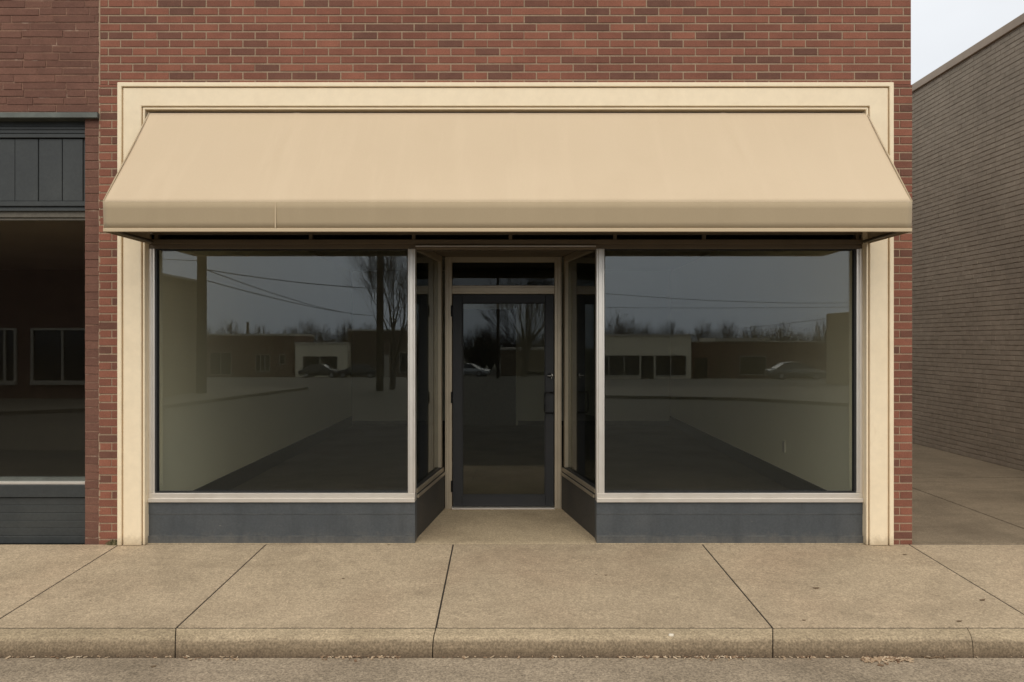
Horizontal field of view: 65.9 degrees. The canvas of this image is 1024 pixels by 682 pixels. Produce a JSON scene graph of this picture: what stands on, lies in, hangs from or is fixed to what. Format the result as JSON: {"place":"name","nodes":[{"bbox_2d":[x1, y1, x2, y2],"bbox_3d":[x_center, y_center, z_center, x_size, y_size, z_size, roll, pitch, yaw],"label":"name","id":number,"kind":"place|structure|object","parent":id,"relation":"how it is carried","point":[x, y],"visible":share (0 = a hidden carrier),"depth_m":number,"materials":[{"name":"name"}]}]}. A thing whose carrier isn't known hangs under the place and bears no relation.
{"place":"outdoors","nodes":[
{"label":"outdoors","id":0,"kind":"place"},
{"bbox_2d":[0,544,1023,633],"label":"sidewalk","id":1,"kind":"structure","parent":0,"point":[176,586],"depth_m":5.51,"materials":[{"name":"concrete"}]},
{"bbox_2d":[106,539,116,544],"bbox_3d":[-3.262,1.645,6.467,0.157,0.057,0.042,0,0,0],"label":"weed tuft","id":2,"kind":"object","parent":1,"relation":"on","point":[112,542],"visible":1,"depth_m":6.46,"materials":[{"name":"green plant"}]},
{"bbox_2d":[99,0,911,545],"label":"storefront building","id":3,"kind":"structure","parent":1,"relation":"on","point":[505,388],"depth_m":6.58,"materials":[{"name":"red brick"}]},
{"bbox_2d":[147,249,415,501],"bbox_3d":[-1.903,0.283,6.565,2.203,2.096,0.120,0,0,0],"label":"display window","id":4,"kind":"structure","parent":3,"relation":"in","point":[154,495],"depth_m":6.53,"materials":[{"name":"metal"}]},
{"bbox_2d":[416,251,444,497],"bbox_3d":[-0.776,0.247,7.279,0.100,2.168,1.155,0,0,6],"label":"side window","id":5,"kind":"structure","parent":3,"relation":"in","point":[429,468],"depth_m":7.33,"materials":[{"name":"glass"}]},
{"bbox_2d":[451,294,553,505],"bbox_3d":[-0.096,0.589,7.849,1.026,2.106,0.115,0,0,0],"label":"door","id":6,"kind":"structure","parent":3,"relation":"in","point":[459,499],"depth_m":7.86,"materials":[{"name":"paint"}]},
{"bbox_2d":[152,234,859,238],"bbox_3d":[-0.053,-0.860,6.562,5.903,0.042,0.063,0,0,0],"label":"clerestory window","id":7,"kind":"structure","parent":3,"relation":"in","point":[155,236],"depth_m":6.58,"materials":[{"name":"glass"}]},
{"bbox_2d":[102,113,912,243],"bbox_3d":[-0.032,-1.336,6.127,5.915,1.077,0.738,0,0,0],"label":"awning","id":8,"kind":"object","parent":3,"relation":"attached to","point":[507,172],"visible":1,"depth_m":5.99,"materials":[{"name":"fabric"}]},
{"bbox_2d":[561,251,594,497],"bbox_3d":[0.635,0.247,7.281,0.100,2.168,1.166,0,0,-10],"label":"side window","id":9,"kind":"structure","parent":3,"relation":"in","point":[578,468],"depth_m":7.31,"materials":[{"name":"glass"}]},
{"bbox_2d":[595,249,863,501],"bbox_3d":[1.799,0.283,6.565,2.200,2.096,0.120,0,0,0],"label":"display window","id":10,"kind":"structure","parent":3,"relation":"in","point":[856,495],"depth_m":6.52,"materials":[{"name":"metal"}]},
{"bbox_2d":[911,0,1023,84],"label":"sky","id":11,"kind":"structure","parent":0,"point":[941,30],"materials":[{"name":"white"}]},
{"bbox_2d":[912,443,1023,543],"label":"alley pavement","id":12,"kind":"structure","parent":0,"point":[958,499],"depth_m":8.27,"materials":[{"name":"concrete"}]},
{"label":"pavement","id":13,"kind":"structure","parent":0,"visible":0},
{"bbox_2d":[0,0,100,543],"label":"neighbour building","id":14,"kind":"structure","parent":13,"relation":"on","point":[50,192],"depth_m":6.57,"materials":[{"name":"brick"}]},
{"bbox_2d":[0,211,84,484],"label":"display window","id":15,"kind":"structure","parent":14,"relation":"in","point":[4,215],"depth_m":6.59,"materials":[{"name":"metal"}]},
{"bbox_2d":[912,13,1023,470],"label":"alley building","id":16,"kind":"structure","parent":13,"relation":"on","point":[968,252],"depth_m":11.27,"materials":[{"name":"grey brick"}]},
{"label":"road","id":17,"kind":"structure","parent":0,"visible":0},
{"bbox_2d":[0,658,1023,681],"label":"gutter pan","id":18,"kind":"object","parent":17,"relation":"on","point":[499,670],"visible":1,"depth_m":4.44,"materials":[{"name":"concrete"}]},
{"bbox_2d":[0,655,1023,665],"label":"gutter litter","id":19,"kind":"object","parent":18,"relation":"on","point":[865,659],"visible":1,"depth_m":4.61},
{"bbox_2d":[920,655,945,658],"bbox_3d":[2.459,1.846,4.605,0.153,0.013,0.025,0,0,12],"label":"twig","id":20,"kind":"object","parent":18,"relation":"on","point":[932,657],"visible":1,"depth_m":4.60,"materials":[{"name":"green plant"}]},
{"bbox_3d":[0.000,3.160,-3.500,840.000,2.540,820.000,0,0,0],"label":"ground","id":21,"kind":"structure","parent":0,"visible":0},
{"bbox_2d":[0,628,1023,657],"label":"kerb","id":22,"kind":"structure","parent":21,"relation":"on","point":[495,642],"depth_m":4.65,"materials":[{"name":"concrete"}]}
]}

